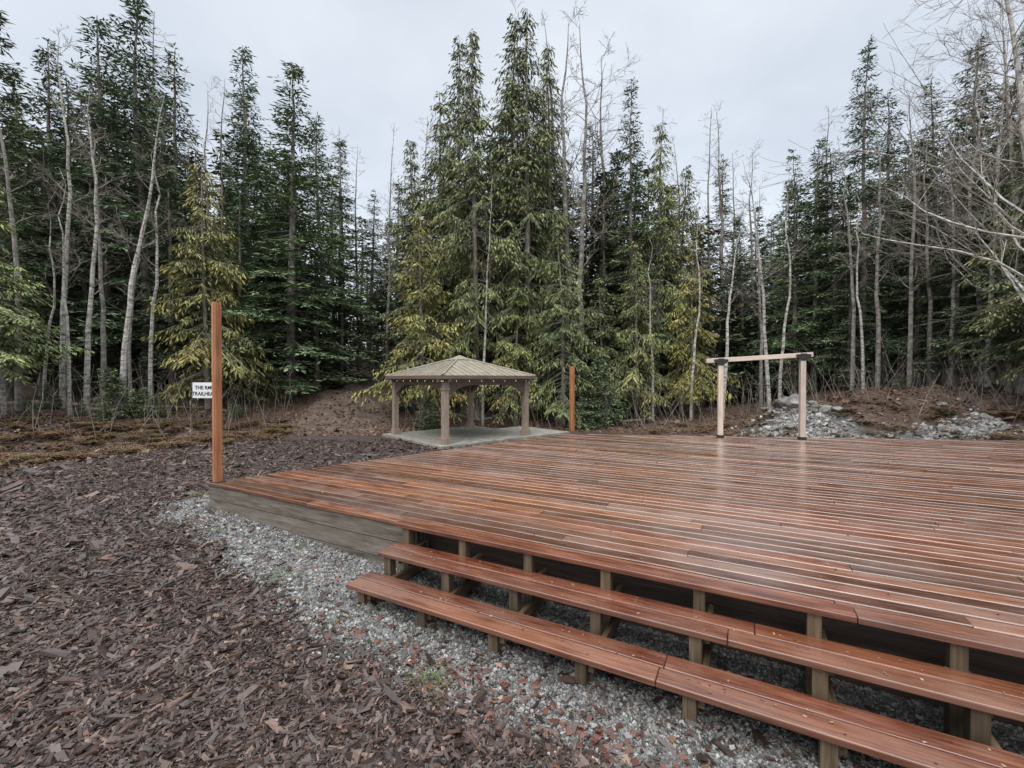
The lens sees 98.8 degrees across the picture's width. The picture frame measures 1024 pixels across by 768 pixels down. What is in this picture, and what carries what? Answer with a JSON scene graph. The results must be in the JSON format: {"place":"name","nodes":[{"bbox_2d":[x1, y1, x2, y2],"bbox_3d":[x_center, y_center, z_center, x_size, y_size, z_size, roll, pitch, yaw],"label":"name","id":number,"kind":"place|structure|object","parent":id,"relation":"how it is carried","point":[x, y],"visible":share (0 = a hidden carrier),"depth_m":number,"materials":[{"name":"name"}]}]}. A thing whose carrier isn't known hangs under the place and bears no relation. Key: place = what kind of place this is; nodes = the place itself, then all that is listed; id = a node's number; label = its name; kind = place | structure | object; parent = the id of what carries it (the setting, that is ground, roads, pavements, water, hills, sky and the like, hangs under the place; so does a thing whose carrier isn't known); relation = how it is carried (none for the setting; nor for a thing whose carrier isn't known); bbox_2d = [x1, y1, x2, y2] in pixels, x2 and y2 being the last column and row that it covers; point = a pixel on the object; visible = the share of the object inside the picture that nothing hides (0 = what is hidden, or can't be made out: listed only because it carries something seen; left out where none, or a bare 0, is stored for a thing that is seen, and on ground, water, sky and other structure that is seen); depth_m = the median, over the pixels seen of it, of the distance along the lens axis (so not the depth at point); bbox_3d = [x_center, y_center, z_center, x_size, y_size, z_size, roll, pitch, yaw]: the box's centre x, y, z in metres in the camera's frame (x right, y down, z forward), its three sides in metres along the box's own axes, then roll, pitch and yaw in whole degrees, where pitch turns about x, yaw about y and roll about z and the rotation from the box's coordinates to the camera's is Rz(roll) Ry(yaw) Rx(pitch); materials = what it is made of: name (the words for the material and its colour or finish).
{"place":"outdoors","nodes":[
{"label":"outdoors","id":0,"kind":"place"},
{"bbox_2d":[0,348,1023,767],"bbox_3d":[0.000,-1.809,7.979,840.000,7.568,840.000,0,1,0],"label":"ground","id":1,"kind":"structure","parent":0,"point":[358,386],"depth_m":11.51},
{"bbox_2d":[0,101,60,410],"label":"bare alder tree","id":2,"kind":"object","parent":1,"relation":"on","point":[17,388],"visible":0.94,"depth_m":14.40,"materials":[{"name":"grey plant"}]},
{"bbox_2d":[0,142,75,377],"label":"fir tree","id":3,"kind":"object","parent":1,"relation":"on","point":[8,222],"visible":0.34,"depth_m":15.46,"materials":[{"name":"green plant"}]},
{"bbox_2d":[0,162,94,388],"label":"cedar tree","id":4,"kind":"object","parent":1,"relation":"on","point":[15,360],"visible":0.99,"depth_m":13.10,"materials":[{"name":"green plant"}]},
{"bbox_2d":[0,10,100,398],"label":"fir tree","id":5,"kind":"object","parent":1,"relation":"on","point":[4,76],"visible":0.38,"depth_m":16.95,"materials":[{"name":"green plant"}]},
{"bbox_2d":[18,161,82,414],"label":"birch tree","id":6,"kind":"object","parent":1,"relation":"on","point":[69,387],"visible":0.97,"depth_m":14.82,"materials":[{"name":"grey plant"}]},
{"bbox_2d":[6,148,100,395],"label":"fir tree","id":7,"kind":"object","parent":1,"relation":"on","point":[44,205],"visible":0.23,"depth_m":17.87,"materials":[{"name":"green plant"}]},
{"bbox_2d":[37,183,81,407],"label":"birch tree","id":8,"kind":"object","parent":1,"relation":"on","point":[44,378],"visible":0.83,"depth_m":15.27,"materials":[{"name":"grey plant"}]},
{"bbox_2d":[1,37,120,385],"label":"fir tree","id":9,"kind":"object","parent":1,"relation":"on","point":[46,103],"visible":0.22,"depth_m":19.97,"materials":[{"name":"green plant"}]},
{"bbox_2d":[14,26,115,407],"bbox_3d":[-15.446,-5.401,15.160,2.327,13.247,3.404,0,1,0],"label":"birch tree","id":10,"kind":"object","parent":1,"relation":"on","point":[62,396],"visible":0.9,"depth_m":15.34,"materials":[{"name":"grey plant"}]},
{"bbox_2d":[10,76,125,384],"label":"fir tree","id":11,"kind":"object","parent":1,"relation":"on","point":[62,141],"visible":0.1,"depth_m":20.62,"materials":[{"name":"green plant"}]},
{"bbox_2d":[26,173,139,394],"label":"fir tree","id":12,"kind":"object","parent":1,"relation":"on","point":[84,296],"visible":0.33,"depth_m":18.13,"materials":[{"name":"green plant"}]},
{"bbox_2d":[66,85,118,407],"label":"bare alder tree","id":13,"kind":"object","parent":1,"relation":"on","point":[103,328],"visible":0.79,"depth_m":15.72,"materials":[{"name":"grey plant"}]},
{"bbox_2d":[51,82,134,414],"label":"birch tree","id":14,"kind":"object","parent":1,"relation":"on","point":[87,367],"visible":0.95,"depth_m":14.92,"materials":[{"name":"grey plant"}]},
{"bbox_2d":[8,16,198,394],"bbox_3d":[-17.347,-7.214,18.290,5.869,16.483,6.493,0,1,5],"label":"fir tree","id":15,"kind":"object","parent":1,"relation":"on","point":[104,205],"visible":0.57,"depth_m":18.14,"materials":[{"name":"green plant"}]},
{"bbox_2d":[81,366,143,420],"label":"young fir tree","id":16,"kind":"object","parent":1,"relation":"on","point":[115,388],"visible":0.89,"depth_m":14.45,"materials":[{"name":"green plant"}]},
{"bbox_2d":[25,0,225,394],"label":"fir tree","id":17,"kind":"object","parent":1,"relation":"on","point":[134,101],"visible":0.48,"depth_m":18.82,"materials":[{"name":"green plant"}]},
{"bbox_2d":[92,74,179,415],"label":"birch tree","id":18,"kind":"object","parent":1,"relation":"on","point":[124,354],"visible":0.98,"depth_m":14.85,"materials":[{"name":"grey plant"}]},
{"bbox_2d":[111,168,210,399],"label":"fir tree","id":19,"kind":"object","parent":1,"relation":"on","point":[146,316],"visible":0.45,"depth_m":18.31,"materials":[{"name":"green plant"}]},
{"bbox_2d":[128,126,196,412],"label":"birch tree","id":20,"kind":"object","parent":1,"relation":"on","point":[150,361],"visible":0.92,"depth_m":15.46,"materials":[{"name":"grey plant"}]},
{"bbox_2d":[113,42,219,389],"bbox_3d":[-17.144,-8.116,22.246,5.005,18.164,5.126,0,-1,-30],"label":"fir tree","id":21,"kind":"object","parent":1,"relation":"on","point":[175,140],"visible":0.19,"depth_m":22.05,"materials":[{"name":"green plant"}]},
{"bbox_2d":[139,162,285,411],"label":"cedar tree","id":22,"kind":"object","parent":1,"relation":"on","point":[233,363],"visible":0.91,"depth_m":16.62,"materials":[{"name":"green plant"}]},
{"bbox_2d":[172,192,297,399],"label":"fir tree","id":23,"kind":"object","parent":1,"relation":"on","point":[239,251],"visible":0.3,"depth_m":19.45,"materials":[{"name":"green plant"}]},
{"bbox_2d":[190,45,303,360],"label":"fir tree","id":24,"kind":"object","parent":1,"relation":"on","point":[243,141],"visible":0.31,"depth_m":23.22,"materials":[{"name":"green plant"}]},
{"bbox_2d":[214,78,282,293],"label":"fir tree","id":25,"kind":"object","parent":1,"relation":"on","point":[246,112],"visible":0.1,"depth_m":25.91,"materials":[{"name":"green plant"}]},
{"bbox_2d":[185,60,377,396],"bbox_3d":[-10.090,-6.860,19.885,7.526,15.735,7.442,1,1,39],"label":"fir tree","id":26,"kind":"object","parent":1,"relation":"on","point":[288,270],"visible":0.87,"depth_m":19.63,"materials":[{"name":"green plant"}]},
{"bbox_2d":[279,111,384,383],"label":"fir tree","id":27,"kind":"object","parent":1,"relation":"on","point":[317,211],"visible":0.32,"depth_m":24.72,"materials":[{"name":"green plant"}]},
{"bbox_2d":[299,138,381,373],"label":"fir tree","id":28,"kind":"object","parent":1,"relation":"on","point":[347,201],"visible":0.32,"depth_m":28.95,"materials":[{"name":"green plant"}]},
{"bbox_2d":[346,190,399,373],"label":"fir tree","id":29,"kind":"object","parent":1,"relation":"on","point":[375,254],"visible":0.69,"depth_m":30.82,"materials":[{"name":"green plant"}]},
{"bbox_2d":[369,124,401,386],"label":"bare alder tree","id":30,"kind":"object","parent":1,"relation":"on","point":[388,301],"visible":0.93,"depth_m":25.95,"materials":[{"name":"grey plant"}]},
{"bbox_2d":[359,181,412,371],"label":"fir tree","id":31,"kind":"object","parent":1,"relation":"on","point":[382,322],"visible":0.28,"depth_m":31.74,"materials":[{"name":"green plant"}]},
{"bbox_2d":[87,514,712,767],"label":"fallen leaves","id":32,"kind":"object","parent":1,"relation":"on","point":[596,738],"visible":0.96,"depth_m":2.59,"materials":[{"name":"brown plant"}]},
{"bbox_2d":[373,140,443,399],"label":"cedar tree","id":33,"kind":"object","parent":1,"relation":"on","point":[412,197],"visible":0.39,"depth_m":24.17,"materials":[{"name":"green plant"}]},
{"bbox_2d":[349,212,473,423],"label":"cedar tree","id":34,"kind":"object","parent":1,"relation":"on","point":[417,269],"visible":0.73,"depth_m":18.53,"materials":[{"name":"green plant"}]},
{"bbox_2d":[399,91,467,405],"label":"cedar tree","id":35,"kind":"object","parent":1,"relation":"on","point":[431,166],"visible":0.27,"depth_m":21.83,"materials":[{"name":"green plant"}]},
{"bbox_2d":[405,35,500,405],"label":"cedar tree","id":36,"kind":"object","parent":1,"relation":"on","point":[452,104],"visible":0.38,"depth_m":20.76,"materials":[{"name":"green plant"}]},
{"bbox_2d":[417,29,519,417],"bbox_3d":[-1.683,-6.621,19.282,4.942,17.481,4.536,-1,1,-22],"label":"cedar tree","id":37,"kind":"object","parent":1,"relation":"on","point":[472,324],"visible":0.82,"depth_m":19.06,"materials":[{"name":"green plant"}]},
{"bbox_2d":[448,243,500,414],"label":"cedar tree","id":38,"kind":"object","parent":1,"relation":"on","point":[480,343],"visible":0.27,"depth_m":19.53,"materials":[{"name":"green plant"}]},
{"bbox_2d":[382,355,569,448],"bbox_3d":[-1.194,0.492,15.249,5.300,2.940,3.800,-1,1,-41],"label":"gazebo","id":39,"kind":"object","parent":1,"relation":"on","point":[446,378],"visible":1,"depth_m":14.16,"materials":[{"name":"brown wood"}]},
{"bbox_2d":[449,13,557,413],"bbox_3d":[-0.367,-7.554,20.555,5.300,19.160,5.212,2,1,-6],"label":"cedar tree","id":40,"kind":"object","parent":1,"relation":"on","point":[503,111],"visible":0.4,"depth_m":20.22,"materials":[{"name":"green plant"}]},
{"bbox_2d":[0,410,1023,767],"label":"bark mulch","id":41,"kind":"object","parent":1,"relation":"on","point":[34,512],"visible":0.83,"depth_m":2.92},
{"bbox_2d":[0,70,1023,413],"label":"distant forest","id":42,"kind":"object","parent":1,"relation":"on","point":[736,370],"visible":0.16,"depth_m":22.26,"materials":[{"name":"green plant"}]},
{"bbox_2d":[0,383,1023,473],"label":"forest litter","id":43,"kind":"object","parent":1,"relation":"on","point":[546,427],"visible":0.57,"depth_m":14.84,"materials":[{"name":"brown plant"}]},
{"bbox_2d":[0,328,1023,438],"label":"bare brush","id":44,"kind":"object","parent":1,"relation":"on","point":[747,404],"visible":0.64,"depth_m":15.17,"materials":[{"name":"brown plant"}]},
{"bbox_2d":[0,398,1023,467],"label":"fern undergrowth","id":45,"kind":"object","parent":1,"relation":"on","point":[67,454],"visible":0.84,"depth_m":12.64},
{"bbox_2d":[0,383,1023,473],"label":"dry undergrowth","id":46,"kind":"object","parent":1,"relation":"on","point":[2,466],"visible":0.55,"depth_m":14.35,"materials":[{"name":"brown plant"}]},
{"bbox_2d":[473,257,554,424],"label":"cedar tree","id":47,"kind":"object","parent":1,"relation":"on","point":[510,365],"visible":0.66,"depth_m":18.70,"materials":[{"name":"green plant"}]},
{"bbox_2d":[481,8,579,415],"bbox_3d":[0.466,-7.552,20.136,4.860,19.266,5.231,0,0,-42],"label":"cedar tree","id":48,"kind":"object","parent":1,"relation":"on","point":[508,181],"visible":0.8,"depth_m":19.76,"materials":[{"name":"green plant"}]},
{"bbox_2d":[511,45,592,404],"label":"cedar tree","id":49,"kind":"object","parent":1,"relation":"on","point":[548,80],"visible":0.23,"depth_m":21.91,"materials":[{"name":"green plant"}]},
{"bbox_2d":[511,221,618,430],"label":"cedar tree","id":50,"kind":"object","parent":1,"relation":"on","point":[559,310],"visible":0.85,"depth_m":18.24,"materials":[{"name":"green plant"}]},
{"bbox_2d":[529,1,604,407],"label":"bare alder tree","id":51,"kind":"object","parent":1,"relation":"on","point":[566,232],"visible":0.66,"depth_m":21.06,"materials":[{"name":"grey plant"}]},
{"bbox_2d":[548,6,625,408],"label":"bare alder tree","id":52,"kind":"object","parent":1,"relation":"on","point":[581,244],"visible":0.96,"depth_m":20.12,"materials":[{"name":"grey plant"}]},
{"bbox_2d":[549,29,639,408],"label":"bare alder tree","id":53,"kind":"object","parent":1,"relation":"on","point":[602,207],"visible":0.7,"depth_m":21.64,"materials":[{"name":"grey plant"}]},
{"bbox_2d":[552,121,637,382],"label":"fir tree","id":54,"kind":"object","parent":1,"relation":"on","point":[588,229],"visible":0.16,"depth_m":22.73,"materials":[{"name":"green plant"}]},
{"bbox_2d":[552,278,644,418],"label":"cedar tree","id":55,"kind":"object","parent":1,"relation":"on","point":[600,352],"visible":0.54,"depth_m":19.30,"materials":[{"name":"green plant"}]},
{"bbox_2d":[581,359,629,428],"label":"young fir tree","id":56,"kind":"object","parent":1,"relation":"on","point":[614,402],"visible":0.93,"depth_m":17.55,"materials":[{"name":"green plant"}]},
{"bbox_2d":[206,434,1023,728],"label":"wooden deck","id":57,"kind":"structure","parent":1,"relation":"on","point":[360,508],"depth_m":4.63,"materials":[{"name":"brown wood"}]},
{"bbox_2d":[210,302,225,482],"bbox_3d":[-3.985,0.121,5.932,0.128,2.440,0.128,0,1,22],"label":"tall wooden post","id":58,"kind":"object","parent":57,"relation":"on","point":[216,347],"visible":0.99,"depth_m":5.90,"materials":[{"name":"brown wood"}]},
{"bbox_2d":[706,352,812,439],"bbox_3d":[5.764,0.273,10.291,2.274,2.005,0.136,0,1,12],"label":"timber arch frame","id":59,"kind":"object","parent":57,"relation":"on","point":[802,358],"visible":1,"depth_m":10.17,"materials":[{"name":"beige wood"}]},
{"bbox_2d":[584,77,683,413],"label":"fir tree","id":60,"kind":"object","parent":1,"relation":"on","point":[633,189],"visible":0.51,"depth_m":20.84,"materials":[{"name":"green plant"}]},
{"bbox_2d":[592,241,677,420],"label":"cedar tree","id":61,"kind":"object","parent":1,"relation":"on","point":[645,336],"visible":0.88,"depth_m":18.48,"materials":[{"name":"green plant"}]},
{"bbox_2d":[611,123,698,412],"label":"cedar tree","id":62,"kind":"object","parent":1,"relation":"on","point":[661,208],"visible":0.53,"depth_m":20.78,"materials":[{"name":"green plant"}]},
{"bbox_2d":[346,519,1023,767],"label":"wooden steps","id":63,"kind":"structure","parent":1,"relation":"on","point":[973,703],"depth_m":2.63,"materials":[{"name":"brown wood"}]},
{"bbox_2d":[647,165,724,406],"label":"cedar tree","id":64,"kind":"object","parent":1,"relation":"on","point":[682,250],"visible":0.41,"depth_m":21.63,"materials":[{"name":"green plant"}]},
{"bbox_2d":[650,242,740,415],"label":"cedar tree","id":65,"kind":"object","parent":1,"relation":"on","point":[684,376],"visible":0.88,"depth_m":18.53,"materials":[{"name":"green plant"}]},
{"bbox_2d":[690,185,723,419],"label":"birch tree","id":66,"kind":"object","parent":1,"relation":"on","point":[694,354],"visible":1,"depth_m":17.69,"materials":[{"name":"grey plant"}]},
{"bbox_2d":[693,100,748,354],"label":"bare alder tree","id":67,"kind":"object","parent":1,"relation":"on","point":[721,244],"visible":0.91,"depth_m":23.87,"materials":[{"name":"grey plant"}]},
{"bbox_2d":[701,204,757,419],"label":"birch tree","id":68,"kind":"object","parent":1,"relation":"on","point":[727,336],"visible":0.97,"depth_m":17.50,"materials":[{"name":"grey plant"}]},
{"bbox_2d":[706,153,757,332],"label":"fir tree","id":69,"kind":"object","parent":1,"relation":"on","point":[725,196],"visible":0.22,"depth_m":27.84,"materials":[{"name":"green plant"}]},
{"bbox_2d":[736,176,781,409],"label":"bare alder tree","id":70,"kind":"object","parent":1,"relation":"on","point":[761,342],"visible":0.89,"depth_m":18.98,"materials":[{"name":"grey plant"}]},
{"bbox_2d":[736,148,791,404],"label":"birch tree","id":71,"kind":"object","parent":1,"relation":"on","point":[768,390],"visible":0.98,"depth_m":17.10,"materials":[{"name":"grey plant"}]},
{"bbox_2d":[742,149,846,393],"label":"fir tree","id":72,"kind":"object","parent":1,"relation":"on","point":[794,381],"visible":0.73,"depth_m":19.85,"materials":[{"name":"green plant"}]},
{"bbox_2d":[775,161,818,398],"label":"birch tree","id":73,"kind":"object","parent":1,"relation":"on","point":[783,339],"visible":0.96,"depth_m":17.87,"materials":[{"name":"grey plant"}]},
{"bbox_2d":[755,137,857,392],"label":"fir tree","id":74,"kind":"object","parent":1,"relation":"on","point":[798,288],"visible":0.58,"depth_m":19.45,"materials":[{"name":"green plant"}]},
{"bbox_2d":[784,142,882,387],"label":"fir tree","id":75,"kind":"object","parent":1,"relation":"on","point":[826,308],"visible":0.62,"depth_m":18.97,"materials":[{"name":"green plant"}]},
{"bbox_2d":[806,242,892,387],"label":"fir tree","id":76,"kind":"object","parent":1,"relation":"on","point":[847,328],"visible":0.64,"depth_m":17.87,"materials":[{"name":"green plant"}]},
{"bbox_2d":[831,137,875,390],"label":"bare alder tree","id":77,"kind":"object","parent":1,"relation":"on","point":[852,381],"visible":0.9,"depth_m":16.73,"materials":[{"name":"grey plant"}]},
{"bbox_2d":[803,33,926,384],"bbox_3d":[14.599,-6.935,18.422,4.444,14.992,4.171,0,1,-34],"label":"fir tree","id":78,"kind":"object","parent":1,"relation":"on","point":[885,280],"visible":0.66,"depth_m":18.26,"materials":[{"name":"green plant"}]},
{"bbox_2d":[730,403,1023,439],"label":"rock gravel slope","id":79,"kind":"structure","parent":1,"relation":"on","point":[790,420],"depth_m":12.31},
{"bbox_2d":[760,394,843,424],"bbox_3d":[9.161,0.792,13.935,2.017,0.977,1.475,0,1,9],"label":"rock pile","id":80,"kind":"object","parent":79,"relation":"on","point":[786,403],"visible":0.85,"depth_m":13.66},
{"bbox_2d":[739,0,1023,343],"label":"birch tree","id":81,"kind":"object","parent":1,"relation":"on","point":[1019,82],"visible":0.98,"depth_m":9.40,"materials":[{"name":"grey plant"}]},
{"bbox_2d":[826,88,940,380],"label":"fir tree","id":82,"kind":"object","parent":1,"relation":"on","point":[888,251],"visible":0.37,"depth_m":18.72,"materials":[{"name":"green plant"}]},
{"bbox_2d":[853,97,913,387],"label":"bare alder tree","id":83,"kind":"object","parent":1,"relation":"on","point":[878,338],"visible":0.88,"depth_m":16.38,"materials":[{"name":"grey plant"}]},
{"bbox_2d":[857,63,960,387],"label":"bare alder tree","id":84,"kind":"object","parent":1,"relation":"on","point":[910,332],"visible":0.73,"depth_m":15.91,"materials":[{"name":"grey plant"}]},
{"bbox_2d":[866,156,965,375],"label":"fir tree","id":85,"kind":"object","parent":1,"relation":"on","point":[901,331],"visible":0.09,"depth_m":19.80,"materials":[{"name":"green plant"}]},
{"bbox_2d":[867,137,970,385],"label":"fir tree","id":86,"kind":"object","parent":1,"relation":"on","point":[918,321],"visible":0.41,"depth_m":17.38,"materials":[{"name":"green plant"}]},
{"bbox_2d":[897,112,961,385],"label":"bare alder tree","id":87,"kind":"object","parent":1,"relation":"on","point":[930,305],"visible":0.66,"depth_m":15.79,"materials":[{"name":"grey plant"}]},
{"bbox_2d":[844,1,1023,387],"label":"birch tree","id":88,"kind":"object","parent":1,"relation":"on","point":[986,382],"visible":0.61,"depth_m":13.90,"materials":[{"name":"grey plant"}]},
{"bbox_2d":[881,73,988,383],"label":"fir tree","id":89,"kind":"object","parent":1,"relation":"on","point":[932,147],"visible":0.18,"depth_m":17.94,"materials":[{"name":"green plant"}]},
{"bbox_2d":[890,189,997,384],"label":"fir tree","id":90,"kind":"object","parent":1,"relation":"on","point":[957,305],"visible":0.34,"depth_m":15.43,"materials":[{"name":"green plant"}]},
{"bbox_2d":[865,0,1023,242],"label":"birch tree","id":91,"kind":"object","parent":1,"relation":"on","point":[992,155],"visible":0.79,"depth_m":10.43,"materials":[{"name":"grey plant"}]},
{"bbox_2d":[876,0,1023,338],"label":"birch tree","id":92,"kind":"object","parent":1,"relation":"on","point":[1011,143],"visible":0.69,"depth_m":12.75,"materials":[{"name":"grey plant"}]},
{"bbox_2d":[884,31,1022,384],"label":"fir tree","id":93,"kind":"object","parent":1,"relation":"on","point":[973,142],"visible":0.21,"depth_m":16.47,"materials":[{"name":"green plant"}]},
{"bbox_2d":[927,100,979,385],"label":"birch tree","id":94,"kind":"object","parent":1,"relation":"on","point":[950,357],"visible":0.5,"depth_m":15.22,"materials":[{"name":"grey plant"}]},
{"bbox_2d":[925,47,998,385],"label":"birch tree","id":95,"kind":"object","parent":1,"relation":"on","point":[970,209],"visible":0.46,"depth_m":15.02,"materials":[{"name":"grey plant"}]},
{"bbox_2d":[914,81,1023,386],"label":"fir tree","id":96,"kind":"object","parent":1,"relation":"on","point":[1000,365],"visible":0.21,"depth_m":14.47,"materials":[{"name":"green plant"}]},
{"bbox_2d":[925,32,1023,381],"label":"fir tree","id":97,"kind":"object","parent":1,"relation":"on","point":[974,294],"visible":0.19,"depth_m":14.69,"materials":[{"name":"green plant"}]},
{"bbox_2d":[939,110,1023,392],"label":"cedar tree","id":98,"kind":"object","parent":1,"relation":"on","point":[1009,306],"visible":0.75,"depth_m":12.43,"materials":[{"name":"green plant"}]},
{"bbox_2d":[959,193,1023,392],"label":"fir tree","id":99,"kind":"object","parent":1,"relation":"on","point":[1021,361],"visible":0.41,"depth_m":12.98,"materials":[{"name":"green plant"}]},
{"bbox_2d":[0,0,1023,366],"label":"sky","id":100,"kind":"structure","parent":0,"point":[776,67],"materials":[{"name":"grey"}]},
{"bbox_2d":[154,494,1023,767],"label":"gravel","id":101,"kind":"structure","parent":0,"point":[894,701],"depth_m":3.02,"materials":[{"name":"gravel"}]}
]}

